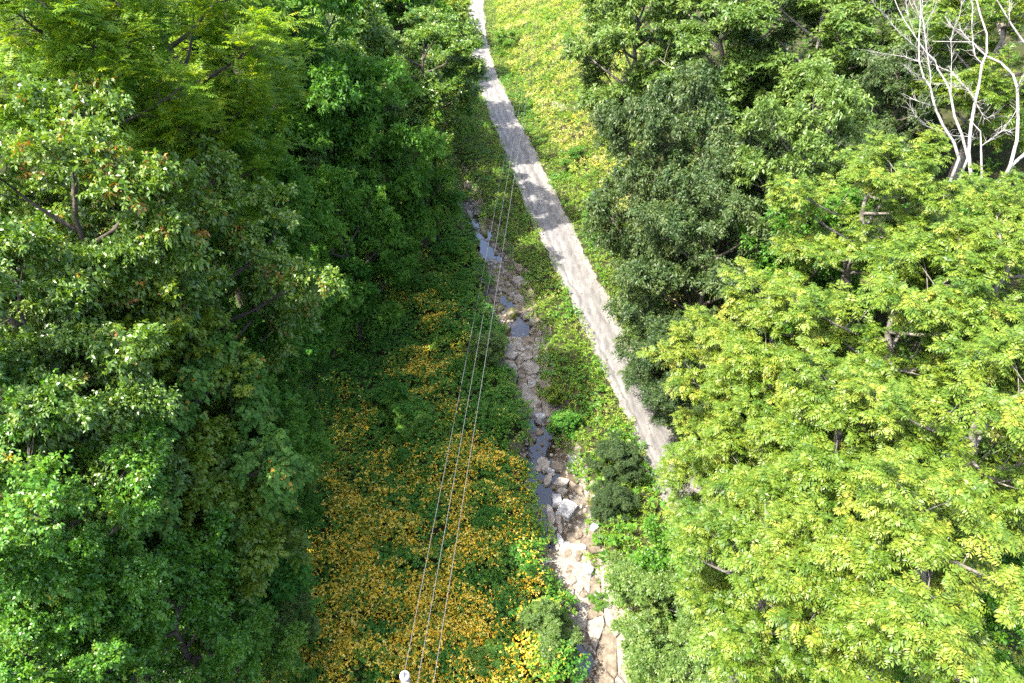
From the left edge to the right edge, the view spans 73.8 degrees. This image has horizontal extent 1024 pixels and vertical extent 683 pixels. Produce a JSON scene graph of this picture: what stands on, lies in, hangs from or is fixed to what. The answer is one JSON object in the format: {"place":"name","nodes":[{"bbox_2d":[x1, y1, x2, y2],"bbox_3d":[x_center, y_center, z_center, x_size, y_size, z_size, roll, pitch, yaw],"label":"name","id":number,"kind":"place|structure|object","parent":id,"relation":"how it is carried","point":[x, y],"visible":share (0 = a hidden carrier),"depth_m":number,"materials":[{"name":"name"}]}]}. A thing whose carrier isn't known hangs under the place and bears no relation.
{"place":"outdoors","nodes":[
{"label":"outdoors","id":0,"kind":"place"},
{"bbox_2d":[0,0,1023,682],"bbox_3d":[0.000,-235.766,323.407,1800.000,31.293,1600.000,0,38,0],"label":"ground","id":1,"kind":"structure","parent":0,"point":[1004,156],"depth_m":44.74,"materials":[{"name":"green plant"}]},
{"bbox_2d":[0,164,166,508],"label":"forest tree","id":2,"kind":"object","parent":1,"relation":"on","point":[21,208],"visible":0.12,"depth_m":20.88,"materials":[{"name":"green plant"}]},
{"bbox_2d":[0,347,179,682],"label":"leafy tree","id":3,"kind":"object","parent":1,"relation":"on","point":[140,483],"visible":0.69,"depth_m":15.60,"materials":[{"name":"green plant"}]},
{"bbox_2d":[0,517,179,682],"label":"leafy tree","id":4,"kind":"object","parent":1,"relation":"on","point":[82,554],"visible":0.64,"depth_m":15.53,"materials":[{"name":"green plant"}]},
{"bbox_2d":[0,584,181,682],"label":"leafy tree","id":5,"kind":"object","parent":1,"relation":"on","point":[16,630],"visible":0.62,"depth_m":15.19,"materials":[{"name":"green plant"}]},
{"bbox_2d":[0,316,196,672],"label":"glossy tree","id":6,"kind":"object","parent":1,"relation":"on","point":[50,345],"visible":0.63,"depth_m":16.07,"materials":[{"name":"green plant"}]},
{"bbox_2d":[0,0,199,164],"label":"forest tree","id":7,"kind":"object","parent":1,"relation":"on","point":[162,25],"visible":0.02,"depth_m":31.40,"materials":[{"name":"green plant"}]},
{"bbox_2d":[0,215,201,655],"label":"glossy tree","id":8,"kind":"object","parent":1,"relation":"on","point":[111,341],"visible":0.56,"depth_m":16.28,"materials":[{"name":"green plant"}]},
{"bbox_2d":[0,0,204,219],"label":"locust tree","id":9,"kind":"object","parent":1,"relation":"on","point":[12,121],"visible":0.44,"depth_m":19.22,"materials":[{"name":"green plant"}]},
{"bbox_2d":[0,0,232,223],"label":"locust tree","id":10,"kind":"object","parent":1,"relation":"on","point":[99,68],"visible":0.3,"depth_m":19.97,"materials":[{"name":"green plant"}]},
{"bbox_2d":[0,66,235,369],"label":"glossy tree","id":11,"kind":"object","parent":1,"relation":"on","point":[80,140],"visible":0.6,"depth_m":17.84,"materials":[{"name":"green plant"}]},
{"bbox_2d":[32,209,222,401],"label":"glossy tree","id":12,"kind":"object","parent":1,"relation":"on","point":[118,247],"visible":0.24,"depth_m":18.78,"materials":[{"name":"green plant"}]},
{"bbox_2d":[42,427,220,677],"bbox_3d":[-11.474,9.027,22.884,3.843,17.035,4.724,-22,43,-26],"label":"leafy tree","id":13,"kind":"object","parent":1,"relation":"on","point":[165,522],"visible":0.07,"depth_m":18.56,"materials":[{"name":"green plant"}]},
{"bbox_2d":[65,498,198,650],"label":"leafy tree","id":14,"kind":"object","parent":1,"relation":"on","point":[187,636],"visible":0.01,"depth_m":20.50,"materials":[{"name":"green plant"}]},
{"bbox_2d":[1,0,323,324],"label":"locust tree","id":15,"kind":"object","parent":1,"relation":"on","point":[242,37],"visible":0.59,"depth_m":23.93,"materials":[{"name":"green plant"}]},
{"bbox_2d":[71,499,270,682],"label":"leafy tree","id":16,"kind":"object","parent":1,"relation":"on","point":[199,609],"visible":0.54,"depth_m":19.77,"materials":[{"name":"green plant"}]},
{"bbox_2d":[84,268,277,481],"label":"tree","id":17,"kind":"object","parent":1,"relation":"on","point":[199,450],"visible":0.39,"depth_m":20.02,"materials":[{"name":"green plant"}]},
{"bbox_2d":[82,331,318,621],"bbox_3d":[-9.520,7.219,25.114,6.732,17.806,5.670,0,38,0],"label":"tree","id":18,"kind":"object","parent":1,"relation":"on","point":[288,472],"visible":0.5,"depth_m":20.75,"materials":[{"name":"green plant"}]},
{"bbox_2d":[119,63,309,313],"bbox_3d":[-12.011,-0.929,31.577,6.847,23.009,7.207,31,47,33],"label":"tree","id":19,"kind":"object","parent":1,"relation":"on","point":[260,160],"visible":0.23,"depth_m":26.54,"materials":[{"name":"green plant"}]},
{"bbox_2d":[106,134,349,373],"bbox_3d":[-10.059,3.137,27.257,8.463,21.985,7.140,16,41,20],"label":"glossy tree","id":20,"kind":"object","parent":1,"relation":"on","point":[243,238],"visible":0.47,"depth_m":23.01,"materials":[{"name":"green plant"}]},
{"bbox_2d":[152,402,314,610],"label":"olive tree","id":21,"kind":"object","parent":1,"relation":"on","point":[199,498],"visible":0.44,"depth_m":21.06,"materials":[{"name":"green plant"}]},
{"bbox_2d":[136,0,330,360],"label":"locust tree","id":22,"kind":"object","parent":1,"relation":"on","point":[279,94],"visible":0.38,"depth_m":28.95,"materials":[{"name":"green plant"}]},
{"bbox_2d":[156,601,310,682],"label":"leafy tree","id":23,"kind":"object","parent":1,"relation":"on","point":[283,656],"visible":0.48,"depth_m":23.47,"materials":[{"name":"green plant"}]},
{"bbox_2d":[169,219,319,406],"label":"forest tree","id":24,"kind":"object","parent":1,"relation":"on","point":[264,326],"visible":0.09,"depth_m":26.38,"materials":[{"name":"green plant"}]},
{"bbox_2d":[170,111,330,301],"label":"forest tree","id":25,"kind":"object","parent":1,"relation":"on","point":[290,173],"visible":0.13,"depth_m":30.12,"materials":[{"name":"green plant"}]},
{"bbox_2d":[201,304,301,438],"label":"forest tree","id":26,"kind":"object","parent":1,"relation":"on","point":[241,324],"visible":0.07,"depth_m":25.71,"materials":[{"name":"green plant"}]},
{"bbox_2d":[207,535,325,643],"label":"leafy tree","id":27,"kind":"object","parent":1,"relation":"on","point":[294,584],"visible":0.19,"depth_m":24.74,"materials":[{"name":"green plant"}]},
{"bbox_2d":[205,360,335,526],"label":"leafy tree","id":28,"kind":"object","parent":1,"relation":"on","point":[321,443],"visible":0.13,"depth_m":24.95,"materials":[{"name":"green plant"}]},
{"bbox_2d":[210,67,352,258],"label":"forest tree","id":29,"kind":"object","parent":1,"relation":"on","point":[320,170],"visible":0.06,"depth_m":36.76,"materials":[{"name":"green plant"}]},
{"bbox_2d":[253,318,323,437],"bbox_3d":[-10.801,3.816,31.328,4.917,10.729,5.422,21,43,25],"label":"bush","id":30,"kind":"object","parent":1,"relation":"on","point":[301,363],"visible":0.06,"depth_m":30.10,"materials":[{"name":"green plant"}]},
{"bbox_2d":[258,579,321,671],"bbox_3d":[-8.907,11.283,26.371,3.013,6.245,3.169,-22,43,-25],"label":"bush","id":31,"kind":"object","parent":1,"relation":"on","point":[284,615],"visible":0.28,"depth_m":25.25,"materials":[{"name":"green plant"}]},
{"bbox_2d":[225,152,357,403],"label":"forest tree","id":32,"kind":"object","parent":1,"relation":"on","point":[328,314],"visible":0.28,"depth_m":32.66,"materials":[{"name":"green plant"}]},
{"bbox_2d":[263,311,335,388],"bbox_3d":[-11.634,1.663,35.517,5.477,9.251,4.576,-13,40,-17],"label":"bush","id":33,"kind":"object","parent":1,"relation":"on","point":[311,350],"visible":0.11,"depth_m":34.00,"materials":[{"name":"green plant"}]},
{"bbox_2d":[277,376,325,451],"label":"bush","id":34,"kind":"object","parent":1,"relation":"on","point":[303,397],"visible":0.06,"depth_m":31.42,"materials":[{"name":"green plant"}]},
{"bbox_2d":[284,435,325,533],"bbox_3d":[-10.327,6.779,29.628,3.972,7.858,4.924,-12,40,-15],"label":"bush","id":35,"kind":"object","parent":1,"relation":"on","point":[311,507],"visible":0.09,"depth_m":29.98,"materials":[{"name":"green plant"}]},
{"bbox_2d":[229,0,385,246],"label":"forest tree","id":36,"kind":"object","parent":1,"relation":"on","point":[334,67],"visible":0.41,"depth_m":36.37,"materials":[{"name":"green plant"}]},
{"bbox_2d":[282,325,336,408],"bbox_3d":[-11.000,1.851,36.866,3.224,6.279,3.104,-32,48,-34],"label":"bush","id":37,"kind":"object","parent":1,"relation":"on","point":[322,368],"visible":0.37,"depth_m":36.66,"materials":[{"name":"green plant"}]},
{"bbox_2d":[281,130,386,247],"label":"tree","id":38,"kind":"object","parent":1,"relation":"on","point":[311,160],"visible":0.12,"depth_m":39.80,"materials":[{"name":"green plant"}]},
{"bbox_2d":[284,28,385,271],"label":"forest tree","id":39,"kind":"object","parent":1,"relation":"on","point":[351,163],"visible":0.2,"depth_m":39.86,"materials":[{"name":"green plant"}]},
{"bbox_2d":[330,249,380,347],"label":"tree","id":40,"kind":"object","parent":1,"relation":"on","point":[348,264],"visible":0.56,"depth_m":40.06,"materials":[{"name":"green plant"}]},
{"bbox_2d":[287,0,425,149],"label":"forest tree","id":41,"kind":"object","parent":1,"relation":"on","point":[366,25],"visible":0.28,"depth_m":44.44,"materials":[{"name":"green plant"}]},
{"bbox_2d":[301,163,421,344],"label":"forest tree","id":42,"kind":"object","parent":1,"relation":"on","point":[344,199],"visible":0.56,"depth_m":40.10,"materials":[{"name":"green plant"}]},
{"bbox_2d":[321,49,450,261],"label":"forest tree","id":43,"kind":"object","parent":1,"relation":"on","point":[409,170],"visible":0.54,"depth_m":41.77,"materials":[{"name":"green plant"}]},
{"bbox_2d":[366,380,412,420],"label":"leafy clump","id":44,"kind":"object","parent":1,"relation":"on","point":[384,394],"visible":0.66,"depth_m":38.85,"materials":[{"name":"green plant"}]},
{"bbox_2d":[364,202,422,299],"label":"bush","id":45,"kind":"object","parent":1,"relation":"on","point":[391,258],"visible":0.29,"depth_m":46.31,"materials":[{"name":"green plant"}]},
{"bbox_2d":[306,0,485,74],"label":"forest tree","id":46,"kind":"object","parent":1,"relation":"on","point":[471,30],"visible":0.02,"depth_m":58.30,"materials":[{"name":"green plant"}]},
{"bbox_2d":[218,237,580,682],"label":"orange flowers","id":47,"kind":"object","parent":1,"relation":"on","point":[395,594],"visible":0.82,"depth_m":30.48,"materials":[{"name":"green plant"}]},
{"bbox_2d":[389,406,433,451],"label":"leafy clump","id":48,"kind":"object","parent":1,"relation":"on","point":[404,431],"visible":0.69,"depth_m":36.98,"materials":[{"name":"green plant"}]},
{"bbox_2d":[362,0,461,79],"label":"forest tree","id":49,"kind":"object","parent":1,"relation":"on","point":[394,14],"visible":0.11,"depth_m":58.28,"materials":[{"name":"green plant"}]},
{"bbox_2d":[388,394,441,444],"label":"leafy clump","id":50,"kind":"object","parent":1,"relation":"on","point":[405,407],"visible":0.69,"depth_m":37.60,"materials":[{"name":"green plant"}]},
{"bbox_2d":[375,101,459,257],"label":"forest tree","id":51,"kind":"object","parent":1,"relation":"on","point":[433,123],"visible":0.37,"depth_m":49.68,"materials":[{"name":"green plant"}]},
{"bbox_2d":[261,154,590,682],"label":"field weeds","id":52,"kind":"object","parent":1,"relation":"on","point":[502,371],"visible":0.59,"depth_m":33.86,"materials":[{"name":"green plant"}]},
{"bbox_2d":[357,4,496,226],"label":"forest tree","id":53,"kind":"object","parent":1,"relation":"on","point":[463,92],"visible":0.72,"depth_m":47.67,"materials":[{"name":"green plant"}]},
{"bbox_2d":[398,41,477,172],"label":"forest tree","id":54,"kind":"object","parent":1,"relation":"on","point":[437,58],"visible":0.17,"depth_m":56.43,"materials":[{"name":"green plant"}]},
{"bbox_2d":[421,171,467,251],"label":"tree","id":55,"kind":"object","parent":1,"relation":"on","point":[454,197],"visible":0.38,"depth_m":51.18,"materials":[{"name":"green plant"}]},
{"bbox_2d":[432,66,481,157],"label":"forest tree","id":56,"kind":"object","parent":1,"relation":"on","point":[469,110],"visible":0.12,"depth_m":66.57,"materials":[{"name":"green plant"}]},
{"bbox_2d":[448,237,477,269],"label":"leafy clump","id":57,"kind":"object","parent":1,"relation":"on","point":[459,248],"visible":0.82,"depth_m":51.72,"materials":[{"name":"green plant"}]},
{"bbox_2d":[468,327,507,367],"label":"bush","id":58,"kind":"object","parent":1,"relation":"on","point":[493,359],"visible":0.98,"depth_m":41.84,"materials":[{"name":"green plant"}]},
{"bbox_2d":[470,505,505,537],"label":"leafy clump","id":59,"kind":"object","parent":1,"relation":"on","point":[490,511],"visible":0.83,"depth_m":32.69,"materials":[{"name":"green plant"}]},
{"bbox_2d":[463,640,520,682],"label":"bush","id":60,"kind":"object","parent":1,"relation":"on","point":[492,650],"visible":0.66,"depth_m":27.12,"materials":[{"name":"green plant"}]},
{"bbox_2d":[491,26,520,55],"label":"bush","id":61,"kind":"object","parent":1,"relation":"on","point":[508,42],"visible":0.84,"depth_m":96.61,"materials":[{"name":"green plant"}]},
{"bbox_2d":[0,0,1023,682],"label":"undergrowth","id":62,"kind":"object","parent":1,"relation":"on","point":[596,540],"depth_m":40.63,"materials":[{"name":"green plant"}]},
{"bbox_2d":[450,144,636,682],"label":"creek bed","id":63,"kind":"object","parent":1,"relation":"on","point":[609,655],"visible":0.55,"depth_m":35.24,"materials":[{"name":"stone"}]},
{"bbox_2d":[513,595,584,673],"bbox_3d":[1.440,11.970,28.437,2.767,2.726,3.174,-14,40,-17],"label":"bush","id":64,"kind":"object","parent":1,"relation":"on","point":[541,619],"visible":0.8,"depth_m":27.84,"materials":[{"name":"green plant"}]},
{"bbox_2d":[546,409,582,439],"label":"bush","id":65,"kind":"object","parent":1,"relation":"on","point":[567,417],"visible":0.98,"depth_m":38.63,"materials":[{"name":"green plant"}]},
{"bbox_2d":[492,0,680,324],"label":"bank meadow","id":66,"kind":"structure","parent":1,"relation":"on","point":[519,21],"depth_m":83.21,"materials":[{"name":"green plant"}]},
{"bbox_2d":[400,0,800,681],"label":"verge grass","id":67,"kind":"structure","parent":1,"relation":"on","point":[554,284],"depth_m":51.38,"materials":[{"name":"green plant"}]},
{"bbox_2d":[582,431,646,488],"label":"bush","id":68,"kind":"object","parent":1,"relation":"on","point":[622,457],"visible":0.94,"depth_m":35.08,"materials":[{"name":"green plant"}]},
{"bbox_2d":[588,476,640,527],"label":"bush","id":69,"kind":"object","parent":1,"relation":"on","point":[603,499],"visible":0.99,"depth_m":33.73,"materials":[{"name":"green plant"}]},
{"bbox_2d":[557,0,715,130],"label":"green tree","id":70,"kind":"object","parent":1,"relation":"on","point":[618,14],"visible":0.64,"depth_m":60.90,"materials":[{"name":"green plant"}]},
{"bbox_2d":[619,309,713,438],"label":"dark tree","id":71,"kind":"object","parent":1,"relation":"on","point":[649,385],"visible":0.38,"depth_m":36.01,"materials":[{"name":"green plant"}]},
{"bbox_2d":[577,59,763,287],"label":"dark tree","id":72,"kind":"object","parent":1,"relation":"on","point":[695,95],"visible":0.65,"depth_m":42.10,"materials":[{"name":"green plant"}]},
{"bbox_2d":[603,550,738,674],"bbox_3d":[6.393,10.944,27.571,5.453,5.847,4.914,0,38,0],"label":"shrub","id":73,"kind":"object","parent":1,"relation":"on","point":[624,572],"visible":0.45,"depth_m":26.65,"materials":[{"name":"green plant"}]},
{"bbox_2d":[621,606,745,682],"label":"leafy tree","id":74,"kind":"object","parent":1,"relation":"on","point":[641,664],"visible":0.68,"depth_m":24.24,"materials":[{"name":"green plant"}]},
{"bbox_2d":[630,502,751,632],"bbox_3d":[7.179,9.576,27.739,4.894,7.493,4.286,0,38,0],"label":"shrub","id":75,"kind":"object","parent":1,"relation":"on","point":[654,562],"visible":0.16,"depth_m":26.90,"materials":[{"name":"green plant"}]},
{"bbox_2d":[601,163,802,380],"bbox_3d":[10.446,-2.691,38.240,11.252,13.477,10.950,0,38,0],"label":"dark tree","id":76,"kind":"object","parent":1,"relation":"on","point":[672,250],"visible":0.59,"depth_m":36.63,"materials":[{"name":"green plant"}]},
{"bbox_2d":[635,0,815,126],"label":"green tree","id":77,"kind":"object","parent":1,"relation":"on","point":[729,20],"visible":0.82,"depth_m":53.63,"materials":[{"name":"green plant"}]},
{"bbox_2d":[671,389,785,478],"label":"feathery tree","id":78,"kind":"object","parent":1,"relation":"on","point":[688,420],"visible":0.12,"depth_m":29.67,"materials":[{"name":"green plant"}]},
{"bbox_2d":[644,113,821,300],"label":"dark tree","id":79,"kind":"object","parent":1,"relation":"on","point":[777,149],"visible":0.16,"depth_m":38.74,"materials":[{"name":"green plant"}]},
{"bbox_2d":[654,417,830,604],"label":"feathery tree","id":80,"kind":"object","parent":1,"relation":"on","point":[686,463],"visible":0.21,"depth_m":24.55,"materials":[{"name":"green plant"}]},
{"bbox_2d":[636,255,868,450],"bbox_3d":[9.672,4.378,30.233,8.864,16.295,8.881,0,38,0],"label":"feathery tree","id":81,"kind":"object","parent":1,"relation":"on","point":[739,358],"visible":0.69,"depth_m":27.03,"materials":[{"name":"green plant"}]},
{"bbox_2d":[665,461,909,682],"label":"feathery tree","id":82,"kind":"object","parent":1,"relation":"on","point":[739,657],"visible":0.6,"depth_m":18.65,"materials":[{"name":"green plant"}]},
{"bbox_2d":[725,57,879,232],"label":"green tree","id":83,"kind":"object","parent":1,"relation":"on","point":[817,147],"visible":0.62,"depth_m":35.55,"materials":[{"name":"green plant"}]},
{"bbox_2d":[716,0,920,138],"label":"green tree","id":84,"kind":"object","parent":1,"relation":"on","point":[785,83],"visible":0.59,"depth_m":48.86,"materials":[{"name":"green plant"}]},
{"bbox_2d":[735,178,913,353],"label":"leafy tree","id":85,"kind":"object","parent":1,"relation":"on","point":[814,276],"visible":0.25,"depth_m":34.66,"materials":[{"name":"green plant"}]},
{"bbox_2d":[673,334,983,634],"bbox_3d":[9.634,8.175,24.828,8.427,17.844,8.428,0,38,0],"label":"feathery tree","id":86,"kind":"object","parent":1,"relation":"on","point":[824,468],"visible":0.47,"depth_m":21.09,"materials":[{"name":"green plant"}]},
{"bbox_2d":[726,522,933,682],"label":"leafy tree","id":87,"kind":"object","parent":1,"relation":"on","point":[774,640],"visible":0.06,"depth_m":25.16,"materials":[{"name":"green plant"}]},
{"bbox_2d":[761,121,978,403],"bbox_3d":[15.136,-0.500,32.572,8.793,19.565,6.978,0,38,0],"label":"feathery tree","id":88,"kind":"object","parent":1,"relation":"on","point":[883,182],"visible":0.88,"depth_m":27.79,"materials":[{"name":"green plant"}]},
{"bbox_2d":[724,442,1023,682],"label":"feathery tree","id":89,"kind":"object","parent":1,"relation":"on","point":[897,618],"visible":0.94,"depth_m":15.69,"materials":[{"name":"green plant"}]},
{"bbox_2d":[800,34,975,194],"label":"dark tree","id":90,"kind":"object","parent":1,"relation":"on","point":[874,75],"visible":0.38,"depth_m":42.43,"materials":[{"name":"green plant"}]},
{"bbox_2d":[796,0,984,95],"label":"green tree","id":91,"kind":"object","parent":1,"relation":"on","point":[891,11],"visible":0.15,"depth_m":50.96,"materials":[{"name":"green plant"}]},
{"bbox_2d":[758,222,1023,454],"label":"feathery tree","id":92,"kind":"object","parent":1,"relation":"on","point":[917,308],"visible":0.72,"depth_m":23.00,"materials":[{"name":"green plant"}]},
{"bbox_2d":[826,319,1023,681],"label":"feathery tree","id":93,"kind":"object","parent":1,"relation":"on","point":[998,408],"visible":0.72,"depth_m":18.36,"materials":[{"name":"green plant"}]},
{"bbox_2d":[861,0,1004,276],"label":"dead tree","id":94,"kind":"object","parent":1,"relation":"on","point":[967,149],"visible":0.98,"depth_m":35.14,"materials":[{"name":"grey plant"}]},
{"bbox_2d":[864,517,1023,682],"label":"leafy tree","id":95,"kind":"object","parent":1,"relation":"on","point":[994,631],"visible":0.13,"depth_m":20.94,"materials":[{"name":"green plant"}]},
{"bbox_2d":[898,0,1023,195],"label":"feathery tree","id":96,"kind":"object","parent":1,"relation":"on","point":[995,96],"visible":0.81,"depth_m":39.50,"materials":[{"name":"green plant"}]},
{"bbox_2d":[899,182,1023,494],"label":"feathery tree","id":97,"kind":"object","parent":1,"relation":"on","point":[1008,224],"visible":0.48,"depth_m":23.64,"materials":[{"name":"green plant"}]},
{"bbox_2d":[911,163,1023,353],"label":"feathery tree","id":98,"kind":"object","parent":1,"relation":"on","point":[977,183],"visible":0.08,"depth_m":29.29,"materials":[{"name":"green plant"}]},
{"bbox_2d":[934,0,1023,176],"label":"dead tree","id":99,"kind":"object","parent":1,"relation":"on","point":[1012,162],"visible":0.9,"depth_m":35.60,"materials":[{"name":"grey plant"}]},
{"bbox_2d":[462,213,593,677],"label":"creek water","id":100,"kind":"structure","parent":0,"point":[519,325],"depth_m":39.16,"materials":[{"name":"blue liquid"}]},
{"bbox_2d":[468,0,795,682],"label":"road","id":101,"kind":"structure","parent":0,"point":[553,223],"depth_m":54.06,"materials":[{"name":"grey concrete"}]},
{"bbox_2d":[473,8,701,509],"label":"road stones","id":102,"kind":"object","parent":101,"relation":"on","point":[584,307],"visible":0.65,"depth_m":49.50,"materials":[{"name":"grey stone"}]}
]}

